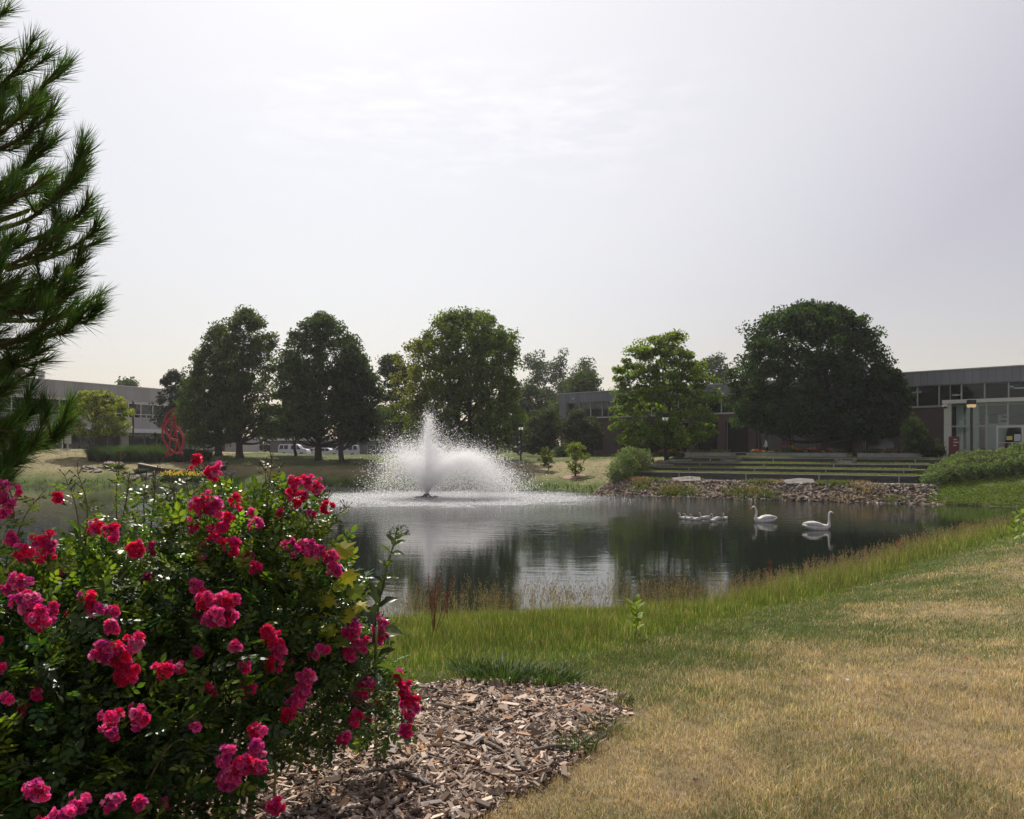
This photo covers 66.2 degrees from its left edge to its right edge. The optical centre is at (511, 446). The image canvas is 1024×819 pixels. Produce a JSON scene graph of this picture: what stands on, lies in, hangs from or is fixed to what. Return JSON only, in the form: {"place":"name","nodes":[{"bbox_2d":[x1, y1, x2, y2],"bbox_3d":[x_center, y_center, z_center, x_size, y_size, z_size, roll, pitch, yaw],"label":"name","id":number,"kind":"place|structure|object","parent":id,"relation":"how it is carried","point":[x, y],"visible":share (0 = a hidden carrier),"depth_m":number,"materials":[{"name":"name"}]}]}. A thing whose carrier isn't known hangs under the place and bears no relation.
{"place":"outdoors","nodes":[
{"label":"outdoors","id":0,"kind":"place"},
{"bbox_2d":[86,444,115,461],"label":"ornamental grass","id":1,"kind":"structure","parent":0,"point":[101,455],"depth_m":77.10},
{"bbox_2d":[104,445,128,462],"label":"ornamental grass","id":2,"kind":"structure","parent":0,"point":[113,453],"depth_m":76.42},
{"bbox_2d":[123,443,142,461],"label":"ornamental grass","id":3,"kind":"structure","parent":0,"point":[132,455],"depth_m":77.07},
{"bbox_2d":[136,444,163,462],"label":"ornamental grass","id":4,"kind":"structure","parent":0,"point":[147,455],"depth_m":76.36,"materials":[{"name":"plant"}]},
{"bbox_2d":[152,448,173,461],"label":"ornamental grass","id":5,"kind":"object","parent":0,"point":[161,456],"depth_m":76.80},
{"bbox_2d":[169,449,190,461],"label":"ornamental grass","id":6,"kind":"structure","parent":0,"point":[180,458],"depth_m":76.79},
{"bbox_2d":[0,486,1023,623],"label":"pond water","id":7,"kind":"structure","parent":0,"point":[637,537],"depth_m":30.52,"materials":[{"name":"liquid"}]},
{"bbox_2d":[279,401,643,509],"bbox_3d":[-3.582,-0.164,53.237,33.826,7.329,23.302,0,0,0],"label":"fountain","id":8,"kind":"object","parent":7,"relation":"on","point":[427,474],"visible":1,"depth_m":52.01,"materials":[{"name":"white liquid"}]},
{"bbox_2d":[750,506,776,522],"bbox_3d":[11.393,3.079,35.548,1.269,0.839,0.422,0,0,0],"label":"swan","id":9,"kind":"object","parent":7,"relation":"on","point":[766,518],"visible":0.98,"depth_m":35.39,"materials":[{"name":"white"}]},
{"bbox_2d":[802,511,835,529],"bbox_3d":[12.630,3.066,32.317,1.370,0.873,0.445,0,0,0],"label":"swan","id":10,"kind":"object","parent":7,"relation":"on","point":[811,525],"visible":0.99,"depth_m":32.17,"materials":[{"name":"white"}]},
{"bbox_2d":[0,0,1023,447],"label":"sky","id":11,"kind":"structure","parent":0,"point":[595,177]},
{"bbox_2d":[11,448,1023,818],"bbox_3d":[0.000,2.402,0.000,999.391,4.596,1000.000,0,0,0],"label":"ground","id":12,"kind":"structure","parent":0,"point":[71,458],"depth_m":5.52,"materials":[{"name":"plant"}]},
{"bbox_2d":[0,0,122,496],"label":"pine tree","id":13,"kind":"object","parent":12,"relation":"on","point":[51,297],"visible":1,"depth_m":3.04,"materials":[{"name":"green plant"}]},
{"bbox_2d":[59,389,135,446],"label":"golden tree","id":14,"kind":"object","parent":12,"relation":"on","point":[105,409],"visible":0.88,"depth_m":81.30,"materials":[{"name":"green plant"}]},
{"bbox_2d":[0,371,212,449],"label":"pale office building","id":15,"kind":"structure","parent":12,"relation":"on","point":[144,427],"depth_m":107.03,"materials":[{"name":"white paint"}]},
{"bbox_2d":[66,433,79,448],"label":"ground window","id":16,"kind":"structure","parent":15,"relation":"in","point":[75,441],"depth_m":102.32,"materials":[{"name":"glass"}]},
{"bbox_2d":[140,405,151,418],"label":"window","id":17,"kind":"structure","parent":15,"relation":"in","point":[144,413],"depth_m":110.93,"materials":[{"name":"glass"}]},
{"bbox_2d":[114,376,140,386],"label":"distant tree","id":18,"kind":"object","parent":12,"relation":"on","point":[127,382],"visible":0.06,"depth_m":149.02,"materials":[{"name":"green plant"}]},
{"bbox_2d":[146,368,199,449],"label":"tree","id":19,"kind":"object","parent":12,"relation":"on","point":[171,376],"visible":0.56,"depth_m":96.99,"materials":[{"name":"green plant"}]},
{"bbox_2d":[161,408,184,456],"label":"red sculpture","id":20,"kind":"object","parent":12,"relation":"on","point":[164,425],"visible":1,"depth_m":73.92,"materials":[{"name":"paint"}]},
{"bbox_2d":[137,463,225,474],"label":"low stone wall","id":21,"kind":"structure","parent":12,"relation":"on","point":[147,466],"depth_m":71.73,"materials":[{"name":"stone"}]},
{"bbox_2d":[170,321,236,455],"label":"linden tree","id":22,"kind":"object","parent":12,"relation":"on","point":[195,411],"visible":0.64,"depth_m":84.12,"materials":[{"name":"green plant"}]},
{"bbox_2d":[204,436,262,451],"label":"pale building","id":23,"kind":"structure","parent":12,"relation":"on","point":[249,448],"depth_m":114.76,"materials":[{"name":"white paint"}]},
{"bbox_2d":[203,304,288,457],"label":"linden tree","id":24,"kind":"object","parent":12,"relation":"on","point":[241,415],"visible":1,"depth_m":82.79,"materials":[{"name":"green plant"}]},
{"bbox_2d":[246,417,293,451],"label":"distant tree","id":25,"kind":"object","parent":12,"relation":"on","point":[264,447],"visible":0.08,"depth_m":158.00,"materials":[{"name":"green plant"}]},
{"bbox_2d":[272,354,322,454],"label":"linden tree","id":26,"kind":"object","parent":12,"relation":"on","point":[294,444],"visible":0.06,"depth_m":89.58,"materials":[{"name":"green plant"}]},
{"bbox_2d":[1,676,635,818],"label":"mulch","id":27,"kind":"object","parent":12,"relation":"on","point":[527,717],"visible":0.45,"depth_m":3.60,"materials":[{"name":"brown wood"}]},
{"bbox_2d":[0,447,428,818],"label":"rose bush","id":28,"kind":"object","parent":27,"relation":"on","point":[91,687],"visible":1,"depth_m":2.62,"materials":[{"name":"green plant"}]},
{"bbox_2d":[284,540,367,730],"bbox_3d":[-0.744,0.926,3.412,0.316,1.130,0.921,0,0,-5],"label":"maple seedling","id":29,"kind":"object","parent":27,"relation":"on","point":[345,550],"visible":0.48,"depth_m":2.99,"materials":[{"name":"plant"}]},
{"bbox_2d":[381,767,437,787],"bbox_3d":[-0.442,1.417,3.366,0.333,0.034,0.022,0,0,38],"label":"stick","id":30,"kind":"object","parent":27,"relation":"on","point":[401,773],"visible":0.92,"depth_m":3.37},
{"bbox_2d":[514,747,525,770],"bbox_3d":[0.034,1.419,3.567,0.037,0.044,0.243,0,0,-5],"label":"stick","id":31,"kind":"object","parent":27,"relation":"on","point":[517,754],"visible":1,"depth_m":3.54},
{"bbox_2d":[544,724,608,755],"bbox_3d":[0.318,1.403,3.782,0.364,0.123,0.351,0,0,26],"label":"weed clump","id":32,"kind":"object","parent":27,"relation":"on","point":[582,742],"visible":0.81,"depth_m":3.78,"materials":[{"name":"green plant"}]},
{"bbox_2d":[575,707,634,737],"bbox_3d":[0.448,1.421,4.064,0.379,0.118,0.374,0,0,0],"label":"weed clump","id":33,"kind":"object","parent":27,"relation":"on","point":[593,720],"visible":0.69,"depth_m":4.09,"materials":[{"name":"green plant"}]},
{"bbox_2d":[598,689,639,704],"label":"weed clump","id":34,"kind":"object","parent":27,"relation":"on","point":[618,699],"visible":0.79,"depth_m":4.64,"materials":[{"name":"green plant"}]},
{"bbox_2d":[271,310,383,460],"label":"linden tree","id":35,"kind":"object","parent":12,"relation":"on","point":[314,377],"visible":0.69,"depth_m":80.15,"materials":[{"name":"green plant"}]},
{"bbox_2d":[267,438,441,453],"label":"grey building","id":36,"kind":"structure","parent":12,"relation":"on","point":[275,444],"depth_m":138.00,"materials":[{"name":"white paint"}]},
{"bbox_2d":[327,337,388,462],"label":"linden tree","id":37,"kind":"object","parent":12,"relation":"on","point":[352,431],"visible":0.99,"depth_m":78.15,"materials":[{"name":"green plant"}]},
{"bbox_2d":[359,524,409,683],"bbox_3d":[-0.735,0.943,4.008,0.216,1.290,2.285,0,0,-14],"label":"tall weed","id":38,"kind":"object","parent":12,"relation":"on","point":[376,596],"visible":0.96,"depth_m":3.04,"materials":[{"name":"green plant"}]},
{"bbox_2d":[375,353,419,453],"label":"dark tree","id":39,"kind":"object","parent":12,"relation":"on","point":[386,362],"visible":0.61,"depth_m":103.12,"materials":[{"name":"green plant"}]},
{"bbox_2d":[426,568,457,633],"bbox_3d":[-0.686,1.487,7.546,0.270,0.696,0.334,0,0,9],"label":"dock plant","id":40,"kind":"object","parent":12,"relation":"on","point":[434,608],"visible":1,"depth_m":7.57,"materials":[{"name":"brown plant"}]},
{"bbox_2d":[386,305,531,457],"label":"willow like tree","id":41,"kind":"object","parent":12,"relation":"on","point":[473,372],"visible":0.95,"depth_m":77.32,"materials":[{"name":"green plant"}]},
{"bbox_2d":[434,647,516,675],"bbox_3d":[-0.265,1.502,5.502,0.652,0.213,0.569,0,0,0],"label":"weed clump","id":42,"kind":"object","parent":12,"relation":"on","point":[461,663],"visible":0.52,"depth_m":5.53,"materials":[{"name":"green plant"}]},
{"bbox_2d":[453,650,551,685],"bbox_3d":[-0.058,1.486,5.226,0.745,0.198,0.725,0,0,-43],"label":"weed clump","id":43,"kind":"object","parent":12,"relation":"on","point":[491,674],"visible":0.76,"depth_m":5.26,"materials":[{"name":"green plant"}]},
{"bbox_2d":[504,380,557,453],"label":"dark rounded tree","id":44,"kind":"object","parent":12,"relation":"on","point":[531,390],"visible":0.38,"depth_m":124.08,"materials":[{"name":"green plant"}]},
{"bbox_2d":[517,349,558,419],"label":"distant tree","id":45,"kind":"object","parent":12,"relation":"on","point":[535,366],"visible":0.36,"depth_m":173.64,"materials":[{"name":"green plant"}]},
{"bbox_2d":[518,406,561,454],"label":"crabapple tree","id":46,"kind":"object","parent":12,"relation":"on","point":[547,434],"visible":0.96,"depth_m":92.98,"materials":[{"name":"green plant"}]},
{"bbox_2d":[537,446,555,470],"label":"sapling","id":47,"kind":"object","parent":12,"relation":"on","point":[545,459],"visible":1,"depth_m":68.84,"materials":[{"name":"green plant"}]},
{"bbox_2d":[509,659,587,686],"bbox_3d":[0.241,1.489,5.158,0.578,0.164,0.640,0,0,-40],"label":"weed clump","id":48,"kind":"object","parent":12,"relation":"on","point":[545,674],"visible":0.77,"depth_m":5.14,"materials":[{"name":"green plant"}]},
{"bbox_2d":[545,347,578,440],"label":"distant tree","id":49,"kind":"object","parent":12,"relation":"on","point":[557,366],"visible":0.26,"depth_m":177.21,"materials":[{"name":"green plant"}]},
{"bbox_2d":[552,442,572,456],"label":"dark shrub","id":50,"kind":"object","parent":12,"relation":"on","point":[557,450],"visible":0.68,"depth_m":87.60,"materials":[{"name":"green plant"}]},
{"bbox_2d":[563,474,585,478],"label":"bare earth","id":51,"kind":"structure","parent":12,"relation":"on","point":[572,476],"depth_m":64.83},
{"bbox_2d":[564,441,590,475],"bbox_3d":[5.416,1.077,64.954,2.265,3.180,1.998,0,0,0],"label":"sapling","id":52,"kind":"object","parent":51,"relation":"on","point":[576,455],"visible":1,"depth_m":64.77,"materials":[{"name":"green plant"}]},
{"bbox_2d":[546,367,603,440],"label":"dark rounded tree","id":53,"kind":"object","parent":12,"relation":"on","point":[581,381],"visible":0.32,"depth_m":116.59,"materials":[{"name":"green plant"}]},
{"bbox_2d":[555,407,604,455],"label":"crabapple tree","id":54,"kind":"object","parent":12,"relation":"on","point":[570,432],"visible":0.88,"depth_m":91.26,"materials":[{"name":"green plant"}]},
{"bbox_2d":[572,357,603,390],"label":"distant tree","id":55,"kind":"object","parent":12,"relation":"on","point":[583,364],"visible":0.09,"depth_m":164.26,"materials":[{"name":"green plant"}]},
{"bbox_2d":[601,446,653,481],"bbox_3d":[8.818,1.276,59.266,2.674,2.794,6.097,0,0,33],"label":"round bush","id":56,"kind":"object","parent":12,"relation":"on","point":[626,463],"visible":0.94,"depth_m":58.29,"materials":[{"name":"green plant"}]},
{"bbox_2d":[382,560,878,613],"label":"meadow seed grass","id":57,"kind":"structure","parent":12,"relation":"on","point":[553,598],"depth_m":9.96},
{"bbox_2d":[625,594,644,639],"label":"broadleaf weed","id":58,"kind":"object","parent":12,"relation":"on","point":[634,610],"visible":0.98,"depth_m":7.10,"materials":[{"name":"green plant"}]},
{"bbox_2d":[607,328,724,459],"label":"bright maple tree","id":59,"kind":"object","parent":12,"relation":"on","point":[679,436],"visible":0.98,"depth_m":67.28,"materials":[{"name":"green plant"}]},
{"bbox_2d":[351,512,1021,618],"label":"seed head grass","id":60,"kind":"structure","parent":12,"relation":"on","point":[770,573],"depth_m":13.35,"materials":[{"name":"plant"}]},
{"bbox_2d":[682,452,735,457],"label":"planter","id":61,"kind":"object","parent":12,"relation":"on","point":[690,454],"visible":0.77,"depth_m":65.19,"materials":[{"name":"grey concrete"}]},
{"bbox_2d":[699,352,729,383],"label":"distant tree","id":62,"kind":"object","parent":12,"relation":"on","point":[715,364],"visible":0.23,"depth_m":158.66,"materials":[{"name":"green plant"}]},
{"bbox_2d":[615,475,912,502],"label":"weed tufts","id":63,"kind":"object","parent":12,"relation":"on","point":[668,490],"visible":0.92,"depth_m":51.82,"materials":[{"name":"green plant"}]},
{"bbox_2d":[614,471,916,483],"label":"retaining wall","id":64,"kind":"structure","parent":12,"relation":"on","point":[867,478],"depth_m":54.27,"materials":[{"name":"grey concrete"}]},
{"bbox_2d":[594,479,939,504],"bbox_3d":[15.983,2.883,52.347,22.042,1.331,4.505,0,0,30],"label":"rubble","id":65,"kind":"object","parent":12,"relation":"on","point":[934,486],"visible":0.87,"depth_m":51.05,"materials":[{"name":"grey stone"}]},
{"bbox_2d":[633,467,914,473],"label":"retaining wall","id":66,"kind":"structure","parent":12,"relation":"on","point":[847,471],"depth_m":55.90,"materials":[{"name":"grey concrete"}]},
{"bbox_2d":[559,365,1023,455],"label":"office building","id":67,"kind":"structure","parent":12,"relation":"on","point":[933,389],"depth_m":76.63,"materials":[{"name":"brick"}]},
{"bbox_2d":[591,402,602,416],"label":"window","id":68,"kind":"structure","parent":67,"relation":"in","point":[596,407],"depth_m":100.05,"materials":[{"name":"glass"}]},
{"bbox_2d":[603,401,614,416],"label":"window","id":69,"kind":"structure","parent":67,"relation":"in","point":[606,404],"depth_m":98.96,"materials":[{"name":"glass"}]},
{"bbox_2d":[698,422,716,450],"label":"window","id":70,"kind":"structure","parent":67,"relation":"in","point":[711,443],"depth_m":89.38,"materials":[{"name":"glass"}]},
{"bbox_2d":[727,421,747,452],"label":"window","id":71,"kind":"structure","parent":67,"relation":"in","point":[737,439],"depth_m":87.05,"materials":[{"name":"glass"}]},
{"bbox_2d":[758,432,780,452],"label":"window","id":72,"kind":"structure","parent":67,"relation":"in","point":[774,444],"depth_m":84.39,"materials":[{"name":"glass"}]},
{"bbox_2d":[792,432,815,451],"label":"window","id":73,"kind":"structure","parent":67,"relation":"in","point":[800,445],"depth_m":81.96,"materials":[{"name":"glass"}]},
{"bbox_2d":[829,435,852,453],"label":"window","id":74,"kind":"structure","parent":67,"relation":"in","point":[845,446],"depth_m":79.11,"materials":[{"name":"glass"}]},
{"bbox_2d":[865,417,893,450],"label":"window","id":75,"kind":"structure","parent":67,"relation":"in","point":[888,443],"depth_m":76.56,"materials":[{"name":"glass"}]},
{"bbox_2d":[903,386,917,406],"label":"window","id":76,"kind":"structure","parent":67,"relation":"in","point":[914,403],"depth_m":74.06,"materials":[{"name":"glass"}]},
{"bbox_2d":[918,385,939,405],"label":"window","id":77,"kind":"structure","parent":67,"relation":"in","point":[928,395],"depth_m":73.16,"materials":[{"name":"glass"}]},
{"bbox_2d":[940,384,961,405],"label":"window","id":78,"kind":"structure","parent":67,"relation":"in","point":[947,391],"depth_m":71.88,"materials":[{"name":"glass"}]},
{"bbox_2d":[962,383,985,404],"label":"window","id":79,"kind":"structure","parent":67,"relation":"in","point":[969,390],"depth_m":70.58,"materials":[{"name":"glass"}]},
{"bbox_2d":[985,381,1009,403],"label":"window","id":80,"kind":"structure","parent":67,"relation":"in","point":[993,389],"depth_m":69.29,"materials":[{"name":"glass"}]},
{"bbox_2d":[1009,381,1023,402],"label":"window","id":81,"kind":"structure","parent":67,"relation":"in","point":[1016,387],"depth_m":68.34,"materials":[{"name":"glass"}]},
{"bbox_2d":[746,453,847,456],"bbox_3d":[22.572,0.675,62.389,7.427,0.450,1.600,0,0,30],"label":"planter","id":82,"kind":"object","parent":12,"relation":"on","point":[802,454],"visible":0.59,"depth_m":61.46,"materials":[{"name":"grey concrete"}]},
{"bbox_2d":[669,457,943,463],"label":"retaining wall","id":83,"kind":"structure","parent":12,"relation":"on","point":[931,461],"depth_m":58.81,"materials":[{"name":"grey concrete"}]},
{"bbox_2d":[719,298,904,451],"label":"maple tree","id":84,"kind":"object","parent":12,"relation":"on","point":[812,323],"visible":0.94,"depth_m":65.86,"materials":[{"name":"green plant"}]},
{"bbox_2d":[843,366,916,456],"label":"maple tree","id":85,"kind":"object","parent":12,"relation":"on","point":[898,403],"visible":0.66,"depth_m":65.25,"materials":[{"name":"green plant"}]},
{"bbox_2d":[900,416,928,454],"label":"serviceberry shrub","id":86,"kind":"object","parent":12,"relation":"on","point":[912,427],"visible":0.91,"depth_m":57.80,"materials":[{"name":"green plant"}]},
{"bbox_2d":[916,436,947,457],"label":"dark round shrub","id":87,"kind":"object","parent":12,"relation":"on","point":[935,448],"visible":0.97,"depth_m":56.37,"materials":[{"name":"green plant"}]},
{"bbox_2d":[949,436,958,455],"bbox_3d":[34.908,-0.030,61.996,0.720,1.610,0.188,0,0,15],"label":"maroon sign","id":88,"kind":"object","parent":12,"relation":"on","point":[953,444],"visible":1,"depth_m":61.93,"materials":[{"name":"metal"}]},
{"bbox_2d":[913,441,1023,483],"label":"long hedge","id":89,"kind":"object","parent":12,"relation":"on","point":[980,464],"visible":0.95,"depth_m":48.71,"materials":[{"name":"green plant"}]},
{"bbox_2d":[967,400,975,454],"bbox_3d":[35.113,-1.410,60.000,0.560,4.381,0.560,0,0,0],"label":"lamp post","id":90,"kind":"object","parent":12,"relation":"on","point":[971,404],"visible":0.81,"depth_m":59.93,"materials":[{"name":"grey metal"}]},
{"bbox_2d":[942,397,1023,454],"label":"glass entrance hall","id":91,"kind":"structure","parent":12,"relation":"on","point":[959,426],"depth_m":69.94,"materials":[{"name":"glass"}]},
{"bbox_2d":[996,425,1023,452],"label":"door","id":92,"kind":"structure","parent":91,"relation":"in","point":[1017,437],"depth_m":67.27,"materials":[{"name":"white paint"}]},
{"bbox_2d":[985,414,1009,453],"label":"window","id":93,"kind":"structure","parent":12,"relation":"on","point":[997,419],"depth_m":69.85,"materials":[{"name":"glass"}]},
{"bbox_2d":[1005,511,1021,545],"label":"broadleaf weed","id":94,"kind":"object","parent":12,"relation":"on","point":[1013,524],"visible":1,"depth_m":18.73,"materials":[{"name":"green plant"}]},
{"bbox_2d":[14,449,1023,506],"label":"bank grass","id":95,"kind":"structure","parent":0,"point":[984,486],"depth_m":47.70,"materials":[{"name":"plant"}]},
{"bbox_2d":[186,520,1023,701],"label":"bank grass","id":96,"kind":"structure","parent":0,"point":[478,625],"depth_m":8.32,"materials":[{"name":"plant"}]},
{"bbox_2d":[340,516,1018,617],"bbox_3d":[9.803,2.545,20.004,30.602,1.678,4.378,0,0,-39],"label":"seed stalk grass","id":97,"kind":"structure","parent":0,"point":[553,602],"depth_m":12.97,"materials":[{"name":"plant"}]},
{"bbox_2d":[643,469,917,475],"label":"terrace turf grass","id":98,"kind":"structure","parent":0,"point":[874,473],"depth_m":54.73,"materials":[{"name":"plant"}]},
{"bbox_2d":[644,471,924,481],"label":"terrace lawn","id":99,"kind":"structure","parent":0,"point":[918,476],"depth_m":54.31,"materials":[{"name":"green plant"}]},
{"bbox_2d":[655,465,915,469],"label":"terrace turf grass","id":100,"kind":"structure","parent":0,"point":[907,468],"depth_m":56.63,"materials":[{"name":"plant"}]},
{"bbox_2d":[650,466,925,474],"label":"terrace lawn","id":101,"kind":"structure","parent":0,"point":[919,471],"depth_m":53.36,"materials":[{"name":"green plant"}]},
{"bbox_2d":[651,462,928,469],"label":"retaining wall","id":102,"kind":"structure","parent":101,"relation":"on","point":[810,465],"depth_m":57.32,"materials":[{"name":"grey concrete"}]},
{"bbox_2d":[676,460,929,463],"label":"terrace turf grass","id":103,"kind":"structure","parent":0,"point":[809,462],"depth_m":57.73,"materials":[{"name":"plant"}]},
{"bbox_2d":[694,456,942,458],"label":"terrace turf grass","id":104,"kind":"structure","parent":0,"point":[822,457],"depth_m":59.48,"materials":[{"name":"plant"}]},
{"bbox_2d":[688,457,951,460],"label":"terrace lawn","id":105,"kind":"structure","parent":0,"point":[747,457],"depth_m":61.59,"materials":[{"name":"green plant"}]},
{"bbox_2d":[857,453,931,457],"bbox_3d":[28.737,0.675,58.859,5.056,0.450,1.600,0,0,30],"label":"planter","id":106,"kind":"object","parent":105,"relation":"on","point":[888,455],"visible":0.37,"depth_m":58.33,"materials":[{"name":"grey concrete"}]},
{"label":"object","id":107,"kind":"structure","parent":0,"visible":0},
{"bbox_2d":[278,444,309,453],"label":"parked van","id":108,"kind":"object","parent":107,"relation":"on","point":[287,448],"visible":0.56,"depth_m":123.17,"materials":[{"name":"white paint"}]},
{"bbox_2d":[328,445,359,454],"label":"parked van","id":109,"kind":"object","parent":107,"relation":"on","point":[354,449],"visible":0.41,"depth_m":121.19,"materials":[{"name":"white paint"}]},
{"bbox_3d":[18.554,2.362,52.017,0.504,0.234,0.318,-10,-3,-7],"label":"rock","id":110,"kind":"object","parent":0,"visible":0},
{"bbox_2d":[784,478,814,484],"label":"stone slab","id":111,"kind":"structure","parent":110,"relation":"on","point":[795,480],"depth_m":51.76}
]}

